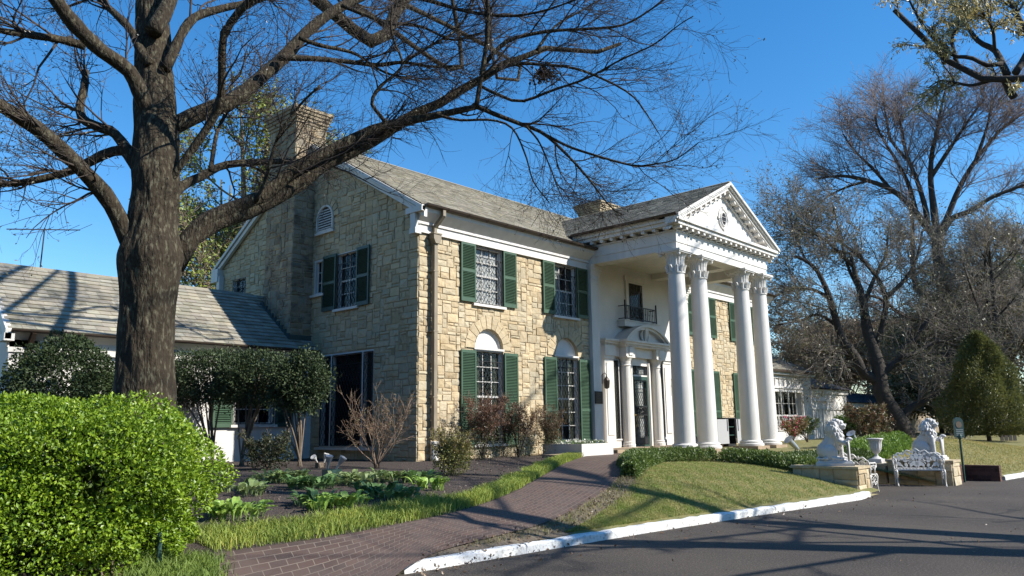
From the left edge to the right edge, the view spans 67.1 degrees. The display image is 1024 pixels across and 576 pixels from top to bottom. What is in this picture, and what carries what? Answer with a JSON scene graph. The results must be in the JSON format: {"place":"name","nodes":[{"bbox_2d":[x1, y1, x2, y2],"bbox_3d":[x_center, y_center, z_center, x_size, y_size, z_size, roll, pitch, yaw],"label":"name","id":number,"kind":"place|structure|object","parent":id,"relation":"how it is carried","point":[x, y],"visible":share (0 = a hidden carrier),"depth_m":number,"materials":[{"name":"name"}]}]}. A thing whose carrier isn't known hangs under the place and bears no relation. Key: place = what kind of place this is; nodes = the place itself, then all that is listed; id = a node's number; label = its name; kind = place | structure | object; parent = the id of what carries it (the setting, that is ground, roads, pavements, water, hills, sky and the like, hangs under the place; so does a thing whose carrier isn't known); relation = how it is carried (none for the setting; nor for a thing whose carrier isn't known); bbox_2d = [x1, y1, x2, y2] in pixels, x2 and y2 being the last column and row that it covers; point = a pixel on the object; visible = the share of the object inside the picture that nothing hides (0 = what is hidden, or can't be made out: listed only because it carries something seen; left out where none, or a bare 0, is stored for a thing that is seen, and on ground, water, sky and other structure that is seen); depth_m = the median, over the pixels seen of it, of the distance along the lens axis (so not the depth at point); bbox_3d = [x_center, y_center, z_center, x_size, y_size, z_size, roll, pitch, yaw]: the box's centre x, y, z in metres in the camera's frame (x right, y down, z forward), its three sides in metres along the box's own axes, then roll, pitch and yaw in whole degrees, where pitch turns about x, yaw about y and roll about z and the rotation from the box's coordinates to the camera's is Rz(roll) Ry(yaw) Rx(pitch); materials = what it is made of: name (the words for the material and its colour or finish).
{"place":"outdoors","nodes":[
{"label":"outdoors","id":0,"kind":"place"},
{"bbox_2d":[190,453,621,575],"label":"brick path","id":1,"kind":"structure","parent":0,"point":[392,550],"depth_m":9.67,"materials":[{"name":"brown brick"}]},
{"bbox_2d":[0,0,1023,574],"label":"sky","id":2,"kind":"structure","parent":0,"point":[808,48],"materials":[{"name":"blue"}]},
{"bbox_2d":[75,432,1023,575],"bbox_3d":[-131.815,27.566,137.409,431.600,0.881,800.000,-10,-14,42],"label":"lawn ground","id":3,"kind":"structure","parent":0,"point":[809,444],"depth_m":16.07,"materials":[{"name":"green plant"}]},
{"bbox_2d":[0,389,239,575],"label":"boxwood hedge","id":4,"kind":"object","parent":3,"relation":"on","point":[131,494],"visible":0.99,"depth_m":7.27,"materials":[{"name":"green plant"}]},
{"bbox_2d":[156,530,162,565],"bbox_3d":[-3.439,2.586,7.520,0.048,0.430,0.048,-10,-14,42],"label":"green post","id":5,"kind":"object","parent":3,"relation":"on","point":[159,550],"visible":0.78,"depth_m":7.51,"materials":[{"name":"green metal"}]},
{"bbox_2d":[179,179,255,286],"bbox_3d":[-14.938,0.822,40.280,9.567,15.039,8.732,-10,-14,42],"label":"spring tree","id":6,"kind":"object","parent":3,"relation":"on","point":[204,204],"visible":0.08,"depth_m":39.33,"materials":[{"name":"green plant"}]},
{"bbox_2d":[129,71,338,288],"bbox_3d":[-13.111,-1.411,36.518,11.753,18.064,10.612,-2,-10,5],"label":"spring tree","id":7,"kind":"object","parent":3,"relation":"on","point":[206,256],"visible":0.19,"depth_m":36.46,"materials":[{"name":"green plant"}]},
{"bbox_2d":[0,455,572,575],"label":"mulch bed","id":8,"kind":"object","parent":3,"relation":"on","point":[348,465],"visible":0.24,"depth_m":13.25,"materials":[{"name":"brown soil"}]},
{"bbox_2d":[0,328,114,422],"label":"round shrub","id":9,"kind":"object","parent":8,"relation":"on","point":[49,359],"visible":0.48,"depth_m":17.36,"materials":[{"name":"green plant"}]},
{"bbox_2d":[174,343,252,463],"bbox_3d":[-8.191,3.077,20.616,2.718,3.365,2.005,-2,-10,5],"label":"clipped evergreen","id":10,"kind":"object","parent":8,"relation":"on","point":[189,375],"visible":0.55,"depth_m":20.41,"materials":[{"name":"green plant"}]},
{"bbox_2d":[193,496,276,520],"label":"hosta","id":11,"kind":"object","parent":8,"relation":"on","point":[234,505],"visible":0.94,"depth_m":9.62,"materials":[{"name":"green plant"}]},
{"bbox_2d":[216,477,254,492],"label":"hosta","id":12,"kind":"object","parent":8,"relation":"on","point":[228,488],"visible":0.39,"depth_m":12.12,"materials":[{"name":"green plant"}]},
{"bbox_2d":[203,345,291,465],"bbox_3d":[-6.801,3.064,19.972,2.257,3.129,2.240,-10,-14,42],"label":"clipped evergreen","id":13,"kind":"object","parent":8,"relation":"on","point":[250,361],"visible":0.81,"depth_m":19.74,"materials":[{"name":"green plant"}]},
{"bbox_2d":[229,478,272,496],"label":"hosta","id":14,"kind":"object","parent":8,"relation":"on","point":[254,486],"visible":0.95,"depth_m":11.69,"materials":[{"name":"green plant"}]},
{"bbox_2d":[234,427,295,469],"bbox_3d":[-5.568,3.680,17.615,1.272,1.058,1.178,0,-10,-6],"label":"shrub","id":15,"kind":"object","parent":8,"relation":"on","point":[267,446],"visible":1,"depth_m":17.46,"materials":[{"name":"green plant"}]},
{"bbox_2d":[248,468,294,482],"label":"hosta","id":16,"kind":"object","parent":8,"relation":"on","point":[267,477],"visible":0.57,"depth_m":13.93,"materials":[{"name":"green plant"}]},
{"bbox_2d":[265,468,315,483],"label":"hosta","id":17,"kind":"object","parent":8,"relation":"on","point":[296,473],"visible":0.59,"depth_m":13.58,"materials":[{"name":"green plant"}]},
{"bbox_2d":[260,343,342,466],"bbox_3d":[-5.242,2.894,18.901,1.844,3.052,1.553,-4,-11,19],"label":"clipped evergreen","id":18,"kind":"object","parent":8,"relation":"on","point":[310,396],"visible":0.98,"depth_m":18.82,"materials":[{"name":"green plant"}]},
{"bbox_2d":[280,474,332,489],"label":"hosta","id":19,"kind":"object","parent":8,"relation":"on","point":[293,482],"visible":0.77,"depth_m":12.63,"materials":[{"name":"green plant"}]},
{"bbox_2d":[286,487,341,508],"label":"hosta","id":20,"kind":"object","parent":8,"relation":"on","point":[312,493],"visible":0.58,"depth_m":10.88,"materials":[{"name":"green plant"}]},
{"bbox_2d":[311,453,329,467],"bbox_3d":[-4.455,4.025,17.921,0.264,0.383,0.396,-10,-14,42],"label":"floodlight","id":21,"kind":"object","parent":8,"relation":"on","point":[319,464],"visible":0.9,"depth_m":17.92,"materials":[{"name":"white paint"}]},
{"bbox_2d":[298,473,344,490],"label":"hosta","id":22,"kind":"object","parent":8,"relation":"on","point":[328,480],"visible":0.84,"depth_m":12.68,"materials":[{"name":"green plant"}]},
{"bbox_2d":[303,492,340,511],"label":"hosta","id":23,"kind":"object","parent":8,"relation":"on","point":[322,502],"visible":0.88,"depth_m":10.48,"materials":[{"name":"green plant"}]},
{"bbox_2d":[322,455,346,475],"bbox_3d":[-3.415,3.456,14.902,0.349,0.471,0.358,-10,-14,42],"label":"floodlight","id":24,"kind":"object","parent":8,"relation":"on","point":[329,458],"visible":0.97,"depth_m":14.88,"materials":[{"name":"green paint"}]},
{"bbox_2d":[321,489,372,508],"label":"hosta","id":25,"kind":"object","parent":8,"relation":"on","point":[346,499],"visible":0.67,"depth_m":10.76,"materials":[{"name":"green plant"}]},
{"bbox_2d":[327,469,369,485],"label":"hosta","id":26,"kind":"object","parent":8,"relation":"on","point":[354,471],"visible":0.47,"depth_m":13.38,"materials":[{"name":"green plant"}]},
{"bbox_2d":[337,471,388,484],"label":"hosta","id":27,"kind":"object","parent":8,"relation":"on","point":[370,476],"visible":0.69,"depth_m":13.50,"materials":[{"name":"green plant"}]},
{"bbox_2d":[348,480,398,497],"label":"hosta","id":28,"kind":"object","parent":8,"relation":"on","point":[364,486],"visible":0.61,"depth_m":11.98,"materials":[{"name":"green plant"}]},
{"bbox_2d":[336,380,418,468],"bbox_3d":[-3.080,3.187,17.787,1.890,2.044,1.599,1,-10,-11],"label":"bare azalea","id":29,"kind":"object","parent":8,"relation":"on","point":[376,461],"visible":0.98,"depth_m":17.54,"materials":[{"name":"brown plant"}]},
{"bbox_2d":[363,467,392,480],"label":"hosta","id":30,"kind":"object","parent":8,"relation":"on","point":[377,471],"visible":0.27,"depth_m":14.19,"materials":[{"name":"green plant"}]},
{"bbox_2d":[361,483,423,501],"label":"hosta","id":31,"kind":"object","parent":8,"relation":"on","point":[399,491],"visible":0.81,"depth_m":11.64,"materials":[{"name":"green plant"}]},
{"bbox_2d":[378,470,421,482],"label":"hosta","id":32,"kind":"object","parent":8,"relation":"on","point":[396,475],"visible":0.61,"depth_m":13.94,"materials":[{"name":"green plant"}]},
{"bbox_2d":[399,469,442,483],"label":"hosta","id":33,"kind":"object","parent":8,"relation":"on","point":[429,474],"visible":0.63,"depth_m":13.89,"materials":[{"name":"green plant"}]},
{"bbox_2d":[400,475,449,490],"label":"hosta","id":34,"kind":"object","parent":8,"relation":"on","point":[434,481],"visible":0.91,"depth_m":12.88,"materials":[{"name":"green plant"}]},
{"bbox_2d":[428,420,479,475],"bbox_3d":[-1.147,3.247,15.563,1.157,1.180,0.983,1,-10,-11],"label":"leafy azalea","id":35,"kind":"object","parent":8,"relation":"on","point":[444,448],"visible":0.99,"depth_m":15.41,"materials":[{"name":"green plant"}]},
{"bbox_2d":[458,388,512,459],"bbox_3d":[-0.751,3.803,21.471,1.539,2.140,1.585,4,-11,-24],"label":"red brown azalea","id":36,"kind":"object","parent":8,"relation":"on","point":[487,430],"visible":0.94,"depth_m":21.28,"materials":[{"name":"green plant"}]},
{"bbox_2d":[498,390,543,457],"bbox_3d":[0.144,4.038,22.596,1.350,2.047,1.755,-10,-14,42],"label":"red brown azalea","id":37,"kind":"object","parent":8,"relation":"on","point":[515,428],"visible":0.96,"depth_m":22.58,"materials":[{"name":"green plant"}]},
{"bbox_2d":[532,396,569,454],"bbox_3d":[1.178,4.280,23.614,1.118,1.902,1.162,-10,-14,42],"label":"red brown azalea","id":38,"kind":"object","parent":8,"relation":"on","point":[550,432],"visible":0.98,"depth_m":23.51,"materials":[{"name":"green plant"}]},
{"bbox_2d":[542,454,560,457],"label":"stone step slab","id":39,"kind":"structure","parent":8,"relation":"on","point":[548,455],"depth_m":21.81,"materials":[{"name":"stone"}]},
{"bbox_2d":[543,439,612,456],"bbox_3d":[2.021,4.883,23.615,1.500,0.539,1.575,-10,-14,42],"label":"planter box","id":40,"kind":"object","parent":8,"relation":"on","point":[592,448],"visible":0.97,"depth_m":23.14,"materials":[{"name":"white paint"}]},
{"bbox_2d":[240,124,376,194],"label":"spring tree","id":41,"kind":"object","parent":3,"relation":"on","point":[332,142],"visible":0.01,"depth_m":44.33,"materials":[{"name":"green plant"}]},
{"bbox_2d":[112,452,583,575],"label":"grass border","id":42,"kind":"object","parent":3,"relation":"on","point":[196,563],"depth_m":9.45,"materials":[{"name":"green plant"}]},
{"bbox_2d":[0,0,788,459],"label":"oak tree","id":43,"kind":"object","parent":3,"relation":"on","point":[156,250],"visible":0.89,"depth_m":13.17,"materials":[{"name":"brown plant"}]},
{"bbox_2d":[516,56,563,94],"bbox_3d":[0.570,-4.187,15.324,1.048,0.735,0.889,-2,-10,9],"label":"squirrel nest","id":44,"kind":"object","parent":43,"relation":"attached to","point":[540,72],"visible":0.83,"depth_m":15.20,"materials":[{"name":"brown plant"}]},
{"bbox_2d":[0,105,816,461],"label":"stone house","id":45,"kind":"structure","parent":3,"relation":"on","point":[434,299],"depth_m":24.66,"materials":[{"name":"beige stone"}]},
{"bbox_2d":[6,224,91,266],"bbox_3d":[-13.032,-0.843,21.390,2.100,1.961,1.815,-10,-14,42],"label":"roof antenna","id":46,"kind":"object","parent":45,"relation":"on","point":[75,230],"visible":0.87,"depth_m":21.46,"materials":[{"name":"black metal"}]},
{"bbox_2d":[232,277,245,292],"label":"window","id":47,"kind":"structure","parent":45,"relation":"in","point":[235,282],"depth_m":28.31,"materials":[{"name":"black glass"}]},
{"bbox_2d":[310,259,323,297],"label":"window","id":48,"kind":"structure","parent":45,"relation":"in","point":[317,263],"depth_m":24.88,"materials":[{"name":"white paint"}]},
{"bbox_2d":[314,349,374,450],"bbox_3d":[-4.919,3.354,22.990,2.880,2.880,0.295,-10,-14,42],"label":"window","id":49,"kind":"structure","parent":45,"relation":"in","point":[366,385],"depth_m":22.82,"materials":[{"name":"black glass"}]},
{"bbox_2d":[321,244,369,311],"bbox_3d":[-5.051,-0.224,23.721,2.400,1.855,0.274,-10,-14,42],"label":"window","id":50,"kind":"structure","parent":45,"relation":"in","point":[361,278],"depth_m":23.85,"materials":[{"name":"white paint"}]},
{"bbox_2d":[461,241,516,309],"bbox_3d":[-0.748,-0.316,23.485,0.275,1.875,2.400,-10,-14,42],"label":"window","id":51,"kind":"structure","parent":45,"relation":"in","point":[481,268],"depth_m":23.57,"materials":[{"name":"white paint"}]},
{"bbox_2d":[461,329,519,446],"bbox_3d":[-0.703,2.927,22.905,0.275,3.485,2.420,-10,-14,42],"label":"window","id":52,"kind":"structure","parent":45,"relation":"in","point":[487,341],"depth_m":23.07,"materials":[{"name":"white paint"}]},
{"bbox_2d":[542,260,588,320],"bbox_3d":[1.758,0.130,26.170,0.275,1.875,2.400,-10,-14,42],"label":"window","id":53,"kind":"structure","parent":45,"relation":"in","point":[551,274],"depth_m":26.24,"materials":[{"name":"white paint"}]},
{"bbox_2d":[544,339,592,442],"bbox_3d":[1.804,3.373,25.589,0.275,3.485,2.420,-10,-14,42],"label":"window","id":54,"kind":"structure","parent":45,"relation":"in","point":[564,349],"depth_m":25.81,"materials":[{"name":"white paint"}]},
{"bbox_2d":[594,391,602,403],"bbox_3d":[2.982,3.764,26.519,0.037,0.420,0.420,-10,-14,42],"label":"plaque","id":55,"kind":"object","parent":45,"relation":"attached to","point":[598,397],"visible":1,"depth_m":26.50,"materials":[{"name":"brown metal"}]},
{"bbox_2d":[623,275,644,321],"bbox_3d":[4.742,0.461,29.683,0.136,1.770,1.320,-10,-14,42],"label":"balcony door","id":56,"kind":"structure","parent":45,"relation":"in","point":[634,288],"depth_m":29.71,"materials":[{"name":"white paint"}]},
{"bbox_2d":[632,366,650,446],"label":"front door","id":57,"kind":"structure","parent":45,"relation":"in","point":[640,384],"depth_m":29.02,"materials":[{"name":"green paint"}]},
{"bbox_2d":[688,293,716,339],"bbox_3d":[8.004,1.241,32.861,0.275,1.875,2.400,-10,-14,42],"label":"window","id":58,"kind":"structure","parent":45,"relation":"in","point":[711,301],"depth_m":33.35,"materials":[{"name":"white paint"}]},
{"bbox_2d":[691,369,721,437],"bbox_3d":[8.049,4.484,32.280,0.275,3.485,2.420,-10,-14,42],"label":"window","id":59,"kind":"structure","parent":45,"relation":"in","point":[716,373],"depth_m":32.82,"materials":[{"name":"white paint"}]},
{"bbox_2d":[733,373,739,418],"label":"window","id":60,"kind":"structure","parent":45,"relation":"in","point":[735,375],"depth_m":34.15,"materials":[{"name":"white paint"}]},
{"bbox_2d":[728,302,753,343],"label":"window","id":61,"kind":"structure","parent":45,"relation":"in","point":[731,305],"depth_m":34.82,"materials":[{"name":"white paint"}]},
{"bbox_2d":[425,476,636,557],"bbox_3d":[1.807,3.882,14.968,1.611,0.569,15.283,-5,-11,21],"label":"bare soil strip","id":62,"kind":"object","parent":3,"relation":"on","point":[482,545],"visible":0.38,"depth_m":10.51,"materials":[{"name":"brown soil"}]},
{"bbox_2d":[195,453,1017,575],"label":"leaf litter","id":63,"kind":"object","parent":3,"relation":"on","point":[438,566],"visible":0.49,"depth_m":11.48,"materials":[{"name":"brown plant"}]},
{"bbox_2d":[615,445,817,478],"bbox_3d":[4.099,4.417,18.649,6.738,1.130,4.600,5,-12,-29],"label":"hedge","id":64,"kind":"object","parent":3,"relation":"on","point":[635,462],"visible":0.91,"depth_m":19.29,"materials":[{"name":"green plant"}]},
{"bbox_2d":[784,436,798,449],"bbox_3d":[8.539,4.823,23.608,0.484,0.605,0.292,7,-13,-38],"label":"spotlight","id":65,"kind":"object","parent":3,"relation":"on","point":[790,441],"visible":0.84,"depth_m":23.54,"materials":[{"name":"grey metal"}]},
{"bbox_2d":[778,415,809,440],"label":"pink azalea","id":66,"kind":"object","parent":3,"relation":"on","point":[790,429],"visible":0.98,"depth_m":32.70,"materials":[{"name":"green plant"}]},
{"bbox_2d":[796,413,820,441],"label":"green shrub","id":67,"kind":"object","parent":3,"relation":"on","point":[809,429],"visible":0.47,"depth_m":35.37,"materials":[{"name":"green plant"}]},
{"bbox_2d":[751,448,874,464],"bbox_3d":[8.150,4.551,20.645,1.796,0.512,4.722,-10,-14,42],"label":"dark hedge","id":68,"kind":"object","parent":3,"relation":"on","point":[865,454],"visible":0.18,"depth_m":20.99,"materials":[{"name":"green plant"}]},
{"bbox_2d":[770,317,867,392],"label":"bare thicket tree","id":69,"kind":"object","parent":3,"relation":"on","point":[827,329],"visible":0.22,"depth_m":65.46,"materials":[{"name":"brown plant"}]},
{"bbox_2d":[773,301,870,392],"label":"bare thicket tree","id":70,"kind":"object","parent":3,"relation":"on","point":[854,385],"visible":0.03,"depth_m":71.14,"materials":[{"name":"brown plant"}]},
{"bbox_2d":[790,464,870,493],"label":"stone pier","id":71,"kind":"structure","parent":3,"relation":"on","point":[856,476],"depth_m":17.20,"materials":[{"name":"beige stone"}]},
{"bbox_2d":[816,419,854,465],"bbox_3d":[7.346,3.518,17.636,0.811,1.051,0.532,-5,-11,22],"label":"lion statue","id":72,"kind":"object","parent":71,"relation":"on","point":[830,445],"visible":1,"depth_m":17.50,"materials":[{"name":"white stone"}]},
{"bbox_2d":[810,378,851,437],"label":"annex","id":73,"kind":"object","parent":3,"relation":"on","point":[822,413],"visible":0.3,"depth_m":44.84,"materials":[{"name":"white paint"}]},
{"bbox_2d":[834,414,859,438],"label":"green shrub","id":74,"kind":"object","parent":3,"relation":"on","point":[848,424],"visible":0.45,"depth_m":26.93,"materials":[{"name":"green plant"}]},
{"bbox_2d":[787,308,915,403],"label":"bare thicket tree","id":75,"kind":"object","parent":3,"relation":"on","point":[858,349],"visible":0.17,"depth_m":63.05,"materials":[{"name":"brown plant"}]},
{"bbox_2d":[846,430,856,438],"bbox_3d":[10.889,4.869,24.673,0.294,0.629,0.438,-10,-14,42],"label":"spotlight","id":76,"kind":"object","parent":3,"relation":"on","point":[851,434],"visible":0.48,"depth_m":24.61,"materials":[{"name":"grey metal"}]},
{"bbox_2d":[840,402,895,436],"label":"red tipped shrub","id":77,"kind":"object","parent":3,"relation":"on","point":[869,420],"visible":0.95,"depth_m":25.89,"materials":[{"name":"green plant"}]},
{"bbox_2d":[726,159,1023,438],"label":"spreading oak","id":78,"kind":"object","parent":3,"relation":"on","point":[876,378],"visible":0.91,"depth_m":40.87,"materials":[{"name":"brown plant"}]},
{"bbox_2d":[843,429,912,458],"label":"ground cover hedge","id":79,"kind":"object","parent":3,"relation":"on","point":[896,441],"visible":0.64,"depth_m":23.55,"materials":[{"name":"green plant"}]},
{"bbox_2d":[849,301,932,394],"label":"bare thicket tree","id":80,"kind":"object","parent":3,"relation":"on","point":[894,320],"visible":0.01,"depth_m":69.43,"materials":[{"name":"brown plant"}]},
{"bbox_2d":[846,393,944,435],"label":"outbuilding","id":81,"kind":"structure","parent":3,"relation":"on","point":[857,400],"depth_m":53.98,"materials":[{"name":"beige brick"}]},
{"bbox_2d":[771,39,1023,435],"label":"tall bare tree","id":82,"kind":"object","parent":3,"relation":"on","point":[897,108],"visible":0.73,"depth_m":48.76,"materials":[{"name":"brown plant"}]},
{"bbox_2d":[861,304,969,432],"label":"magnolia tree","id":83,"kind":"object","parent":3,"relation":"on","point":[910,389],"visible":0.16,"depth_m":55.39,"materials":[{"name":"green plant"}]},
{"bbox_2d":[868,276,1017,396],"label":"bare twig tree","id":84,"kind":"object","parent":3,"relation":"on","point":[912,331],"visible":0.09,"depth_m":48.99,"materials":[{"name":"brown plant"}]},
{"bbox_2d":[882,283,1023,431],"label":"magnolia tree","id":85,"kind":"object","parent":3,"relation":"on","point":[1017,360],"visible":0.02,"depth_m":53.91,"materials":[{"name":"green plant"}]},
{"bbox_2d":[902,190,1023,436],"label":"bare twig tree","id":86,"kind":"object","parent":3,"relation":"on","point":[984,249],"visible":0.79,"depth_m":42.22,"materials":[{"name":"brown plant"}]},
{"bbox_2d":[920,246,1023,434],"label":"tree","id":87,"kind":"object","parent":3,"relation":"on","point":[1021,265],"visible":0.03,"depth_m":48.16,"materials":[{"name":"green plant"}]},
{"bbox_2d":[921,199,1023,293],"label":"bare thicket tree","id":88,"kind":"object","parent":3,"relation":"on","point":[968,207],"visible":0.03,"depth_m":73.15,"materials":[{"name":"brown plant"}]},
{"bbox_2d":[932,329,1023,440],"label":"cone evergreen","id":89,"kind":"object","parent":3,"relation":"on","point":[985,352],"visible":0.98,"depth_m":35.01,"materials":[{"name":"green plant"}]},
{"bbox_2d":[995,418,1016,440],"bbox_3d":[23.020,6.597,35.995,0.900,1.040,0.057,-1,-10,0],"label":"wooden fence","id":90,"kind":"object","parent":3,"relation":"on","point":[1005,437],"visible":0.39,"depth_m":35.90,"materials":[{"name":"grey wood"}]},
{"bbox_2d":[396,477,1023,575],"bbox_3d":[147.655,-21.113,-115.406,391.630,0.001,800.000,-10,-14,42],"label":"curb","id":91,"kind":"structure","parent":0,"point":[874,537],"depth_m":10.20,"materials":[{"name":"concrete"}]},
{"bbox_2d":[398,491,870,573],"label":"kerb","id":92,"kind":"structure","parent":91,"relation":"on","point":[453,559],"depth_m":11.00,"materials":[{"name":"paint"}]},
{"bbox_2d":[838,453,879,491],"bbox_3d":[7.867,4.277,18.019,1.135,0.942,0.606,-10,-14,42],"label":"garden bench","id":93,"kind":"object","parent":91,"relation":"on","point":[873,482],"visible":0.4,"depth_m":17.66,"materials":[{"name":"white paint"}]},
{"bbox_2d":[865,462,888,483],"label":"stone pier","id":94,"kind":"structure","parent":91,"relation":"on","point":[883,477],"depth_m":20.26,"materials":[{"name":"beige stone"}]},
{"bbox_2d":[867,438,885,462],"bbox_3d":[9.761,4.359,20.698,0.410,0.650,0.410,-10,-14,42],"label":"garden urn","id":95,"kind":"object","parent":94,"relation":"on","point":[875,445],"visible":1,"depth_m":20.60,"materials":[{"name":"white stone"}]},
{"bbox_2d":[892,448,947,486],"bbox_3d":[10.168,4.474,19.299,1.135,0.942,0.606,-4,-11,19],"label":"garden bench","id":96,"kind":"object","parent":91,"relation":"on","point":[896,463],"visible":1,"depth_m":19.47,"materials":[{"name":"white paint"}]},
{"bbox_2d":[885,458,961,485],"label":"stone pier","id":97,"kind":"structure","parent":91,"relation":"on","point":[953,472],"depth_m":19.51,"materials":[{"name":"beige stone"}]},
{"bbox_2d":[910,418,948,459],"bbox_3d":[10.713,3.889,19.912,0.811,1.051,0.535,-9,-13,40],"label":"lion statue","id":98,"kind":"object","parent":97,"relation":"on","point":[927,438],"visible":0.88,"depth_m":19.77,"materials":[{"name":"white stone"}]},
{"bbox_2d":[953,417,965,481],"bbox_3d":[11.810,4.257,20.292,0.254,1.690,0.105,1,-10,-11],"label":"sign post","id":99,"kind":"object","parent":91,"relation":"on","point":[958,429],"visible":0.98,"depth_m":20.35,"materials":[{"name":"green metal"}]},
{"bbox_2d":[959,465,965,480],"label":"brick wall","id":100,"kind":"structure","parent":91,"relation":"on","point":[960,466],"depth_m":20.48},
{"bbox_2d":[959,464,1001,481],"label":"brick wall","id":101,"kind":"structure","parent":91,"relation":"on","point":[983,473],"depth_m":20.48,"materials":[{"name":"brown brick"}]},
{"bbox_2d":[1002,472,1023,479],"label":"kerb","id":102,"kind":"structure","parent":91,"relation":"on","point":[1012,476],"depth_m":21.06,"materials":[{"name":"paint"}]},
{"bbox_2d":[717,418,740,445],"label":"window","id":103,"kind":"structure","parent":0,"point":[729,433],"depth_m":30.34,"materials":[{"name":"black glass"}]},
{"bbox_2d":[873,0,1023,117],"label":"tasselled tree","id":104,"kind":"object","parent":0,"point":[966,12],"visible":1,"depth_m":9.87,"materials":[{"name":"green plant"}]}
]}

